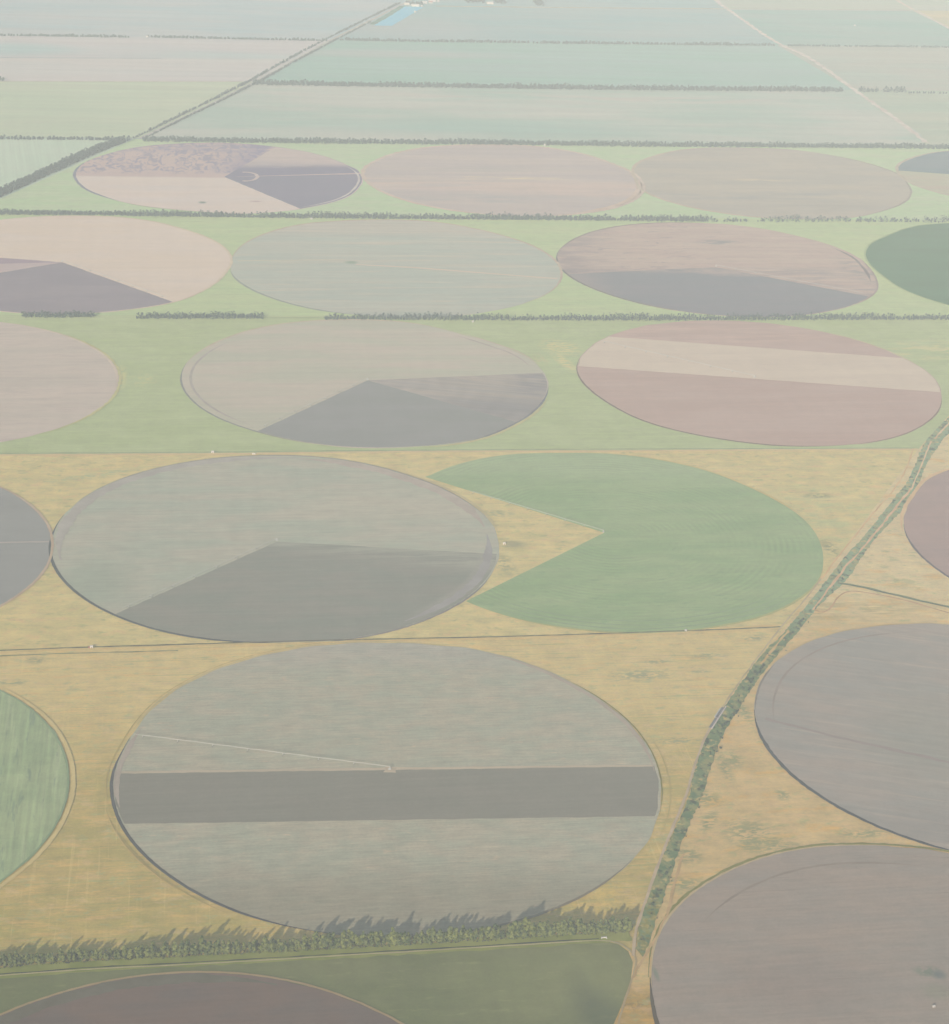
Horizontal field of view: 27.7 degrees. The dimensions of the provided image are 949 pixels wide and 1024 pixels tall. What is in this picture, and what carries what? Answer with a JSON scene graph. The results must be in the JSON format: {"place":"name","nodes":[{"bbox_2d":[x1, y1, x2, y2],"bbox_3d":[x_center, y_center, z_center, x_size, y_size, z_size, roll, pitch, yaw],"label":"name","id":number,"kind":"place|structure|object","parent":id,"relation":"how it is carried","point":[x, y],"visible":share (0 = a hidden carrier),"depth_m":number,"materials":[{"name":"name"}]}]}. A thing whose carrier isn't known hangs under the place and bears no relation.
{"place":"outdoors","nodes":[
{"label":"outdoors","id":0,"kind":"place"},
{"bbox_2d":[0,138,132,198],"bbox_3d":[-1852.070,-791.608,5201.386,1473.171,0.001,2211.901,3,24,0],"label":"field","id":1,"kind":"structure","parent":0,"point":[20,158],"depth_m":5965.70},
{"bbox_2d":[0,135,121,139],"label":"tree belt","id":2,"kind":"object","parent":1,"relation":"on","point":[57,138],"visible":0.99,"depth_m":6145.73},
{"bbox_2d":[0,135,130,196],"bbox_3d":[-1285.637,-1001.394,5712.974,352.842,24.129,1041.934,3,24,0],"label":"tree belt","id":3,"kind":"object","parent":1,"relation":"on","point":[42,172],"visible":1,"depth_m":5820.83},
{"bbox_2d":[0,650,177,655],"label":"ditch","id":4,"kind":"object","parent":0,"point":[89,652],"visible":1,"depth_m":3058.35,"materials":[{"name":"soil"}]},
{"bbox_2d":[0,81,251,137],"bbox_3d":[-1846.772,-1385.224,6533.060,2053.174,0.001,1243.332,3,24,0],"label":"field","id":5,"kind":"structure","parent":0,"point":[78,109],"depth_m":6624.36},
{"bbox_2d":[11,81,242,81],"bbox_3d":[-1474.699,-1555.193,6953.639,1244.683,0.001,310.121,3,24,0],"label":"field boundary","id":6,"kind":"object","parent":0,"point":[139,81],"visible":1,"depth_m":7005.25,"materials":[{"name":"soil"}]},
{"bbox_2d":[0,35,329,81],"bbox_3d":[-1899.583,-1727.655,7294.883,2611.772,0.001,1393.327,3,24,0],"label":"field","id":7,"kind":"structure","parent":0,"point":[86,58],"depth_m":7404.96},
{"bbox_2d":[0,33,128,37],"bbox_3d":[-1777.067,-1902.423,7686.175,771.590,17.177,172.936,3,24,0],"label":"tree belt","id":8,"kind":"object","parent":7,"relation":"on","point":[74,35],"visible":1,"depth_m":7721.08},
{"bbox_2d":[147,35,326,40],"bbox_3d":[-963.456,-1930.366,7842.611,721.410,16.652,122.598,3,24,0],"label":"tree belt","id":9,"kind":"object","parent":7,"relation":"on","point":[228,37],"visible":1,"depth_m":7835.41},
{"bbox_2d":[0,0,411,39],"bbox_3d":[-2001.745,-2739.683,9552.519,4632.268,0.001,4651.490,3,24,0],"label":"field","id":10,"kind":"structure","parent":0,"point":[300,19],"depth_m":8236.57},
{"bbox_2d":[140,0,410,137],"bbox_3d":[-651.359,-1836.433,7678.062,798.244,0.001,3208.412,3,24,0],"label":"sandy road","id":11,"kind":"structure","parent":0,"point":[283,65],"depth_m":7518.32,"materials":[{"name":"soil"}]},
{"bbox_2d":[0,938,598,974],"bbox_3d":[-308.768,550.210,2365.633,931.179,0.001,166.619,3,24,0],"label":"road ditch","id":12,"kind":"object","parent":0,"point":[305,955],"visible":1,"depth_m":2382.28,"materials":[{"name":"plant"}]},
{"bbox_2d":[0,930,631,978],"bbox_3d":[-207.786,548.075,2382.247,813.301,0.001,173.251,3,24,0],"label":"verge","id":13,"kind":"structure","parent":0,"point":[617,936],"depth_m":2383.12,"materials":[{"name":"plant"}]},
{"bbox_2d":[0,940,631,975],"bbox_3d":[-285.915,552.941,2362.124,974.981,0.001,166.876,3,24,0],"label":"farm road","id":14,"kind":"structure","parent":0,"point":[319,956],"depth_m":2381.30,"materials":[{"name":"soil"}]},
{"bbox_2d":[0,942,632,1023],"bbox_3d":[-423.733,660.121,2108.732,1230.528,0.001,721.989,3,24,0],"label":"green field","id":15,"kind":"structure","parent":0,"point":[588,983],"depth_m":2344.23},
{"bbox_2d":[0,971,403,1023],"bbox_3d":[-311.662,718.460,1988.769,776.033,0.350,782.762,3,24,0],"label":"crop circle","id":16,"kind":"object","parent":15,"relation":"on","point":[198,997],"visible":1,"depth_m":2288.80,"materials":[{"name":"brown soil"}]},
{"bbox_2d":[371,6,404,24],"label":"pond bank","id":17,"kind":"structure","parent":0,"point":[395,10],"depth_m":8504.81,"materials":[{"name":"plant"}]},
{"bbox_2d":[0,628,778,651],"bbox_3d":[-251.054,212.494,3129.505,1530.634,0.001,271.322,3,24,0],"label":"canal bank","id":18,"kind":"structure","parent":0,"point":[394,640],"depth_m":3154.23,"materials":[{"name":"soil"}]},
{"bbox_2d":[0,626,780,650],"bbox_3d":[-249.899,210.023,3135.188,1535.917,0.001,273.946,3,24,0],"label":"irrigation channel","id":19,"kind":"object","parent":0,"point":[388,638],"visible":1,"depth_m":3148.58,"materials":[{"name":"soil"}]},
{"bbox_2d":[0,628,783,972],"bbox_3d":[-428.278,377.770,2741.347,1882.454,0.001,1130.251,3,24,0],"label":"dry grass field","id":20,"kind":"structure","parent":0,"point":[86,880],"depth_m":2858.61,"materials":[{"name":"plant"}]},
{"bbox_2d":[14,951,21,964],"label":"windbreak tree","id":21,"kind":"object","parent":20,"relation":"on","point":[18,956],"visible":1,"depth_m":2338.91,"materials":[{"name":"green plant"}]},
{"bbox_2d":[0,686,75,887],"bbox_3d":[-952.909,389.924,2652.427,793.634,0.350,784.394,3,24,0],"label":"crop circle","id":22,"kind":"object","parent":20,"relation":"on","point":[34,780],"visible":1,"depth_m":2710.49,"materials":[{"name":"plant"}]},
{"bbox_2d":[120,944,127,958],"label":"windbreak tree","id":23,"kind":"object","parent":20,"relation":"on","point":[124,952],"visible":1,"depth_m":2357.75,"materials":[{"name":"green plant"}]},
{"bbox_2d":[198,935,206,953],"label":"windbreak tree","id":24,"kind":"object","parent":20,"relation":"on","point":[202,940],"visible":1,"depth_m":2373.10,"materials":[{"name":"green plant"}]},
{"bbox_2d":[204,941,211,954],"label":"windbreak tree","id":25,"kind":"object","parent":20,"relation":"on","point":[208,946],"visible":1,"depth_m":2371.83,"materials":[{"name":"green plant"}]},
{"bbox_2d":[214,939,221,952],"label":"windbreak tree","id":26,"kind":"object","parent":20,"relation":"on","point":[217,943],"visible":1,"depth_m":2375.04,"materials":[{"name":"green plant"}]},
{"bbox_2d":[262,935,268,951],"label":"windbreak tree","id":27,"kind":"object","parent":20,"relation":"on","point":[265,940],"visible":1,"depth_m":2382.02,"materials":[{"name":"green plant"}]},
{"bbox_2d":[269,940,275,952],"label":"windbreak tree","id":28,"kind":"object","parent":20,"relation":"on","point":[271,946],"visible":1,"depth_m":2380.18,"materials":[{"name":"green plant"}]},
{"bbox_2d":[0,926,631,968],"bbox_3d":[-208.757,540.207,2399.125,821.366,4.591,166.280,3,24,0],"label":"undergrowth","id":29,"kind":"object","parent":20,"relation":"on","point":[189,954],"visible":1,"depth_m":2382.15,"materials":[{"name":"green plant"}]},
{"bbox_2d":[340,930,348,947],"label":"windbreak tree","id":30,"kind":"object","parent":20,"relation":"on","point":[344,934],"visible":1,"depth_m":2398.08,"materials":[{"name":"green plant"}]},
{"bbox_2d":[348,931,354,945],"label":"windbreak tree","id":31,"kind":"object","parent":20,"relation":"on","point":[351,936],"visible":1,"depth_m":2399.80,"materials":[{"name":"green plant"}]},
{"bbox_2d":[359,931,366,944],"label":"windbreak tree","id":32,"kind":"object","parent":20,"relation":"on","point":[362,936],"visible":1,"depth_m":2400.17,"materials":[{"name":"green plant"}]},
{"bbox_2d":[105,640,670,936],"bbox_3d":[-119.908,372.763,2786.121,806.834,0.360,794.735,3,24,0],"label":"crop circle","id":33,"kind":"object","parent":20,"relation":"on","point":[504,790],"visible":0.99,"depth_m":2738.94,"materials":[{"name":"soil"}]},
{"bbox_2d":[137,734,390,769],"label":"pivot irrigator","id":34,"kind":"object","parent":33,"relation":"on","point":[266,750],"visible":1,"depth_m":2810.77,"materials":[{"name":"metal"}]},
{"bbox_2d":[384,933,392,943],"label":"windbreak tree","id":35,"kind":"object","parent":20,"relation":"on","point":[388,940],"visible":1,"depth_m":2407.08,"materials":[{"name":"green plant"}]},
{"bbox_2d":[390,927,397,944],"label":"windbreak tree","id":36,"kind":"object","parent":20,"relation":"on","point":[393,933],"visible":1,"depth_m":2405.58,"materials":[{"name":"green plant"}]},
{"bbox_2d":[435,929,444,942],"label":"windbreak tree","id":37,"kind":"object","parent":20,"relation":"on","point":[439,935],"visible":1,"depth_m":2412.26,"materials":[{"name":"green plant"}]},
{"bbox_2d":[489,928,495,938],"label":"windbreak tree","id":38,"kind":"object","parent":20,"relation":"on","point":[492,934],"visible":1,"depth_m":2425.25,"materials":[{"name":"green plant"}]},
{"bbox_2d":[509,920,517,937],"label":"windbreak tree","id":39,"kind":"object","parent":20,"relation":"on","point":[513,926],"visible":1,"depth_m":2429.95,"materials":[{"name":"green plant"}]},
{"bbox_2d":[520,916,529,937],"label":"windbreak tree","id":40,"kind":"object","parent":20,"relation":"on","point":[524,921],"visible":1,"depth_m":2432.94,"materials":[{"name":"green plant"}]},
{"bbox_2d":[539,921,547,935],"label":"windbreak tree","id":41,"kind":"object","parent":20,"relation":"on","point":[542,925],"visible":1,"depth_m":2436.75,"materials":[{"name":"green plant"}]},
{"bbox_2d":[576,919,581,932],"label":"windbreak tree","id":42,"kind":"object","parent":20,"relation":"on","point":[578,926],"visible":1,"depth_m":2449.18,"materials":[{"name":"green plant"}]},
{"bbox_2d":[581,923,587,933],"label":"windbreak tree","id":43,"kind":"object","parent":20,"relation":"on","point":[584,929],"visible":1,"depth_m":2445.12,"materials":[{"name":"green plant"}]},
{"bbox_2d":[608,916,614,930],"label":"windbreak tree","id":44,"kind":"object","parent":20,"relation":"on","point":[611,922],"visible":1,"depth_m":2455.57,"materials":[{"name":"green plant"}]},
{"bbox_2d":[616,920,622,931],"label":"windbreak tree","id":45,"kind":"object","parent":20,"relation":"on","point":[619,928],"visible":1,"depth_m":2452.83,"materials":[{"name":"green plant"}]},
{"bbox_2d":[376,6,422,25],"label":"pond","id":46,"kind":"structure","parent":0,"point":[400,15],"depth_m":8502.85,"materials":[{"name":"liquid"}]},
{"bbox_2d":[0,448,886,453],"bbox_3d":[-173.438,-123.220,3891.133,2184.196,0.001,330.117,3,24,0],"label":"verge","id":47,"kind":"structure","parent":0,"point":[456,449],"depth_m":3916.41,"materials":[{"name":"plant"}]},
{"bbox_2d":[0,450,916,650],"bbox_3d":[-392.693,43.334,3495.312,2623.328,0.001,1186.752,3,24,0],"label":"dry grass field","id":48,"kind":"structure","parent":0,"point":[832,498],"depth_m":3651.61,"materials":[{"name":"plant"}]},
{"bbox_2d":[0,487,53,606],"bbox_3d":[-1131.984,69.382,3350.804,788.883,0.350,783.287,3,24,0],"label":"crop circle","id":49,"kind":"object","parent":48,"relation":"on","point":[26,535],"visible":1,"depth_m":3412.95,"materials":[{"name":"grey soil"}]},
{"bbox_2d":[49,455,498,642],"bbox_3d":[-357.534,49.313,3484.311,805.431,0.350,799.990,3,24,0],"label":"crop circle","id":50,"kind":"object","parent":48,"relation":"on","point":[356,550],"visible":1,"depth_m":3446.38,"materials":[{"name":"soil"}]},
{"bbox_2d":[127,538,277,606],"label":"pivot irrigator","id":51,"kind":"object","parent":50,"relation":"on","point":[202,571],"visible":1,"depth_m":3342.14,"materials":[{"name":"metal"}]},
{"bbox_2d":[427,453,822,633],"bbox_3d":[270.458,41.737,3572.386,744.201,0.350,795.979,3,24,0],"label":"crop circle","id":52,"kind":"object","parent":48,"relation":"on","point":[675,547],"visible":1,"depth_m":3537.44,"materials":[{"name":"plant"}]},
{"bbox_2d":[469,490,603,532],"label":"pivot irrigator","id":53,"kind":"object","parent":52,"relation":"on","point":[541,511],"visible":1,"depth_m":3638.00,"materials":[{"name":"metal"}]},
{"bbox_2d":[0,448,918,455],"bbox_3d":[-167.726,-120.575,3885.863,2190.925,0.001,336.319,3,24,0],"label":"dirt track","id":54,"kind":"structure","parent":0,"point":[447,451],"depth_m":3907.74,"materials":[{"name":"soil"}]},
{"bbox_2d":[5,9,921,138],"bbox_3d":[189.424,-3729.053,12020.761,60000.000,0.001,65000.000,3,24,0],"label":"ground","id":55,"kind":"structure","parent":0,"point":[730,9],"depth_m":9209.02,"materials":[{"name":"plant"}]},
{"bbox_2d":[146,21,370,137],"bbox_3d":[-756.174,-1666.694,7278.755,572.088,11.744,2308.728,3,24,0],"label":"tree belt","id":56,"kind":"object","parent":55,"relation":"on","point":[242,89],"visible":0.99,"depth_m":7020.46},
{"bbox_2d":[133,2,399,137],"bbox_3d":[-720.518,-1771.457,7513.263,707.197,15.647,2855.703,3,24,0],"label":"tree belt","id":57,"kind":"object","parent":55,"relation":"on","point":[263,72],"visible":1,"depth_m":7241.44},
{"bbox_2d":[0,315,948,453],"bbox_3d":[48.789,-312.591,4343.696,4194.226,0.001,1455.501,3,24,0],"label":"grass field","id":58,"kind":"structure","parent":0,"point":[151,406],"depth_m":4213.60,"materials":[{"name":"plant"}]},
{"bbox_2d":[21,310,94,317],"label":"tree belt","id":59,"kind":"object","parent":58,"relation":"on","point":[72,313],"visible":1,"depth_m":4557.13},
{"bbox_2d":[0,322,121,441],"bbox_3d":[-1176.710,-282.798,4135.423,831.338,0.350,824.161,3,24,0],"label":"crop circle","id":60,"kind":"object","parent":58,"relation":"on","point":[50,380],"visible":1,"depth_m":4171.58,"materials":[{"name":"soil"}]},
{"bbox_2d":[136,311,263,318],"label":"tree belt","id":61,"kind":"object","parent":58,"relation":"on","point":[185,315],"visible":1,"depth_m":4594.80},
{"bbox_2d":[180,319,548,447],"bbox_3d":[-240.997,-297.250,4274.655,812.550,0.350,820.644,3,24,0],"label":"crop circle","id":62,"kind":"object","parent":58,"relation":"on","point":[425,385],"visible":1,"depth_m":4240.37,"materials":[{"name":"soil"}]},
{"bbox_2d":[325,310,948,320],"bbox_3d":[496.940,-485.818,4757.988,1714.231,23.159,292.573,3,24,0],"label":"tree belt","id":63,"kind":"object","parent":58,"relation":"on","point":[595,318],"visible":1,"depth_m":4739.19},
{"bbox_2d":[576,320,941,446],"bbox_3d":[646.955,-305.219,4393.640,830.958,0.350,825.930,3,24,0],"label":"crop circle","id":64,"kind":"object","parent":58,"relation":"on","point":[804,387],"visible":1,"depth_m":4361.66,"materials":[{"name":"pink soil"}]},
{"bbox_2d":[0,211,948,317],"bbox_3d":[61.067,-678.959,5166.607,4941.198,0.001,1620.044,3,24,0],"label":"grass field","id":65,"kind":"structure","parent":0,"point":[228,291],"depth_m":5209.52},
{"bbox_2d":[0,208,128,215],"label":"tree belt","id":66,"kind":"object","parent":65,"relation":"on","point":[48,212],"visible":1,"depth_m":5354.98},
{"bbox_2d":[0,215,232,313],"bbox_3d":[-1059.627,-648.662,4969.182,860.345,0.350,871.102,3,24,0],"label":"crop circle","id":67,"kind":"object","parent":65,"relation":"on","point":[171,263],"visible":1,"depth_m":4964.26,"materials":[{"name":"beige soil"}]},
{"bbox_2d":[230,219,562,317],"bbox_3d":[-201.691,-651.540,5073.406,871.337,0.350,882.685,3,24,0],"label":"crop circle","id":68,"kind":"object","parent":65,"relation":"on","point":[398,267],"visible":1,"depth_m":5042.49,"materials":[{"name":"crop plants"},{"name":"soil"}]},
{"bbox_2d":[127,209,709,221],"bbox_3d":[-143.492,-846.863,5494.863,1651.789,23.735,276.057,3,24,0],"label":"tree belt","id":69,"kind":"object","parent":65,"relation":"on","point":[374,216],"visible":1,"depth_m":5489.71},
{"bbox_2d":[556,222,877,316],"bbox_3d":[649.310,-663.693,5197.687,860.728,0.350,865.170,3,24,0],"label":"crop circle","id":70,"kind":"object","parent":65,"relation":"on","point":[669,265],"visible":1,"depth_m":5169.43,"materials":[{"name":"brown soil"}]},
{"bbox_2d":[710,214,948,222],"bbox_3d":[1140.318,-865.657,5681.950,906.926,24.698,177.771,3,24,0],"label":"tree belt","id":71,"kind":"object","parent":65,"relation":"on","point":[820,216],"visible":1,"depth_m":5669.99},
{"bbox_2d":[864,223,948,304],"bbox_3d":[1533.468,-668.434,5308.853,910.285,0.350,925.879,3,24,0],"label":"crop circle","id":72,"kind":"object","parent":65,"relation":"on","point":[913,260],"visible":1,"depth_m":5342.83,"materials":[{"name":"plant"}]},
{"bbox_2d":[0,139,948,220],"bbox_3d":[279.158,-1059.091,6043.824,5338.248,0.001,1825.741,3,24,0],"label":"grass field","id":73,"kind":"structure","parent":0,"point":[62,190],"depth_m":5784.69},
{"bbox_2d":[73,142,362,213],"bbox_3d":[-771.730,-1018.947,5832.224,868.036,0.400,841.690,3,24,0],"label":"crop circle","id":74,"kind":"object","parent":73,"relation":"on","point":[237,178],"visible":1,"depth_m":5803.76,"materials":[{"name":"soil"}]},
{"bbox_2d":[360,144,645,215],"bbox_3d":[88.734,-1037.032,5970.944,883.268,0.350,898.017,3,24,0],"label":"crop circle","id":75,"kind":"object","parent":73,"relation":"on","point":[516,179],"visible":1,"depth_m":5941.27,"materials":[{"name":"soil"}]},
{"bbox_2d":[142,135,948,148],"bbox_3d":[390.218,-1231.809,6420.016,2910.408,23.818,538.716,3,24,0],"label":"tree belt","id":76,"kind":"object","parent":73,"relation":"on","point":[505,141],"visible":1,"depth_m":6387.91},
{"bbox_2d":[631,147,911,218],"bbox_3d":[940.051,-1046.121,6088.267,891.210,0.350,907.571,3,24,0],"label":"crop circle","id":77,"kind":"object","parent":73,"relation":"on","point":[761,182],"visible":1,"depth_m":6065.73,"materials":[{"name":"beige soil"}]},
{"bbox_2d":[895,151,948,195],"bbox_3d":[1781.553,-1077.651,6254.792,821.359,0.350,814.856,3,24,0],"label":"crop circle","id":78,"kind":"object","parent":73,"relation":"on","point":[928,171],"visible":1,"depth_m":6300.21,"materials":[{"name":"soil"}]},
{"bbox_2d":[148,83,925,145],"bbox_3d":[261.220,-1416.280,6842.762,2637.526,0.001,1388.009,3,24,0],"label":"field","id":79,"kind":"structure","parent":0,"point":[293,112],"depth_m":6803.50,"materials":[{"name":"plant"}]},
{"bbox_2d":[253,78,842,91],"bbox_3d":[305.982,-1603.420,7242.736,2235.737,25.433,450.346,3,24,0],"label":"tree belt","id":80,"kind":"object","parent":79,"relation":"on","point":[568,86],"visible":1,"depth_m":7224.42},
{"bbox_2d":[259,40,851,89],"bbox_3d":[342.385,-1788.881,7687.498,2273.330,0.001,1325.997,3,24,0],"label":"field","id":81,"kind":"structure","parent":0,"point":[488,63],"depth_m":7659.33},
{"bbox_2d":[340,37,774,45],"bbox_3d":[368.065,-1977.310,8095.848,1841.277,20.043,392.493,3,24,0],"label":"tree belt","id":82,"kind":"object","parent":81,"relation":"on","point":[543,41],"visible":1,"depth_m":8083.03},
{"bbox_2d":[337,0,775,44],"bbox_3d":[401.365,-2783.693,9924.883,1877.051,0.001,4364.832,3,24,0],"label":"field","id":83,"kind":"structure","parent":0,"point":[430,21],"depth_m":8543.84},
{"bbox_2d":[617,956,636,1023],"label":"farm road","id":84,"kind":"structure","parent":0,"point":[625,997],"depth_m":2343.00,"materials":[{"name":"soil"}]},
{"bbox_2d":[631,854,684,977],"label":"bare bank","id":85,"kind":"structure","parent":0,"point":[662,922],"depth_m":2490.57,"materials":[{"name":"soil"}]},
{"bbox_2d":[632,727,710,955],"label":"farm road","id":86,"kind":"structure","parent":0,"point":[662,853],"depth_m":2635.27,"materials":[{"name":"soil"}]},
{"bbox_2d":[437,6,948,10],"bbox_3d":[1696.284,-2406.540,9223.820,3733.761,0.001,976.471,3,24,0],"label":"field track","id":87,"kind":"structure","parent":0,"point":[683,8],"depth_m":9035.34,"materials":[{"name":"soil"}]},
{"bbox_2d":[718,624,781,628],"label":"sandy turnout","id":88,"kind":"object","parent":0,"point":[750,626],"visible":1,"depth_m":3254.27,"materials":[{"name":"sand"}]},
{"bbox_2d":[721,579,820,707],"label":"farm road","id":89,"kind":"structure","parent":0,"point":[745,673],"depth_m":3193.55,"materials":[{"name":"soil"}]},
{"bbox_2d":[759,630,788,663],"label":"sandy bank","id":90,"kind":"structure","parent":0,"point":[772,650],"depth_m":3181.57,"materials":[{"name":"sand"}]},
{"bbox_2d":[614,416,948,1023],"bbox_3d":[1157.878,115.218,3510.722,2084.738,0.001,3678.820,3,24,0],"label":"dry grass field","id":91,"kind":"structure","parent":0,"point":[757,799],"depth_m":2808.29,"materials":[{"name":"plant"}]},
{"bbox_2d":[648,842,948,1023],"bbox_3d":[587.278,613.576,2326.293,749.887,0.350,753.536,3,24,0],"label":"crop circle","id":92,"kind":"object","parent":91,"relation":"on","point":[845,933],"visible":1,"depth_m":2454.22,"materials":[{"name":"beige soil"}]},
{"bbox_2d":[754,623,948,849],"bbox_3d":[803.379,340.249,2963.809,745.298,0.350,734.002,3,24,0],"label":"crop circle","id":93,"kind":"object","parent":91,"relation":"on","point":[855,722],"visible":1,"depth_m":2974.07,"materials":[{"name":"soil"}]},
{"bbox_2d":[837,582,948,607],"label":"side ditch","id":94,"kind":"object","parent":91,"relation":"in","point":[869,588],"visible":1,"depth_m":3393.45,"materials":[{"name":"soil"}]},
{"bbox_2d":[900,468,948,577],"bbox_3d":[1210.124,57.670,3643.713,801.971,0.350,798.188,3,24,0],"label":"crop circle","id":95,"kind":"object","parent":91,"relation":"on","point":[926,522],"visible":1,"depth_m":3699.48,"materials":[{"name":"soil"}]},
{"bbox_2d":[636,417,948,956],"bbox_3d":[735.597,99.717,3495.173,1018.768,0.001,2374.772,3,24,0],"label":"drainage ditch","id":96,"kind":"object","parent":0,"point":[699,783],"visible":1,"depth_m":3021.87,"materials":[{"name":"green plant"}]},
{"bbox_2d":[709,706,726,728],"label":"concrete sluice","id":97,"kind":"object","parent":96,"relation":"on","point":[717,716],"visible":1,"depth_m":2968.65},
{"bbox_2d":[714,0,926,141],"bbox_3d":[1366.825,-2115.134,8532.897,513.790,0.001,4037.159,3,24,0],"label":"sandy road","id":98,"kind":"structure","parent":0,"point":[917,135],"depth_m":7684.50,"materials":[{"name":"sand"}]},
{"bbox_2d":[720,0,948,10],"bbox_3d":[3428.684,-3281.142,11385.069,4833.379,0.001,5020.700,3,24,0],"label":"field","id":99,"kind":"structure","parent":0,"point":[933,5],"depth_m":9368.68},
{"bbox_2d":[732,10,948,46],"bbox_3d":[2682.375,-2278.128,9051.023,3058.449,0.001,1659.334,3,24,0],"label":"field","id":100,"kind":"structure","parent":0,"point":[825,27],"depth_m":8782.83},
{"bbox_2d":[812,488,910,609],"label":"sandy bank","id":101,"kind":"structure","parent":0,"point":[862,548],"depth_m":3566.90,"materials":[{"name":"sand"}]},
{"bbox_2d":[778,45,948,90],"bbox_3d":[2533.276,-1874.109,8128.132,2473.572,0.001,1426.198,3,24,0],"label":"field","id":102,"kind":"structure","parent":0,"point":[914,68],"depth_m":7976.77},
{"bbox_2d":[787,44,948,47],"bbox_3d":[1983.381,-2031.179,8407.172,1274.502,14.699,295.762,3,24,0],"label":"tree belt","id":103,"kind":"object","parent":102,"relation":"on","point":[838,45],"visible":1,"depth_m":8350.44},
{"bbox_2d":[821,449,913,578],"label":"farm road","id":104,"kind":"structure","parent":0,"point":[837,557],"depth_m":3692.78,"materials":[{"name":"soil"}]},
{"bbox_2d":[814,591,948,612],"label":"farm road","id":105,"kind":"structure","parent":0,"point":[831,606],"depth_m":3367.38,"materials":[{"name":"soil"}]},
{"bbox_2d":[857,90,948,145],"bbox_3d":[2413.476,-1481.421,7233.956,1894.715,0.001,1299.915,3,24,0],"label":"field","id":106,"kind":"structure","parent":0,"point":[925,115],"depth_m":7193.62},
{"bbox_2d":[858,86,906,92],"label":"tree belt","id":107,"kind":"object","parent":106,"relation":"on","point":[884,90],"visible":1,"depth_m":7459.91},
{"bbox_2d":[910,441,931,489],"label":"sandy bank","id":108,"kind":"structure","parent":0,"point":[921,465],"depth_m":3952.70,"materials":[{"name":"sand"}]},
{"bbox_2d":[896,0,948,28],"bbox_3d":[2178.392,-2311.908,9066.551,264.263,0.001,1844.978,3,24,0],"label":"sandy road","id":109,"kind":"structure","parent":0,"point":[911,8],"depth_m":9210.47,"materials":[{"name":"soil"}]},
{"bbox_2d":[912,10,948,26],"bbox_3d":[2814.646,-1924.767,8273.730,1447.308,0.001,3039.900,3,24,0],"label":"field","id":110,"kind":"structure","parent":0,"point":[941,17],"depth_m":9208.32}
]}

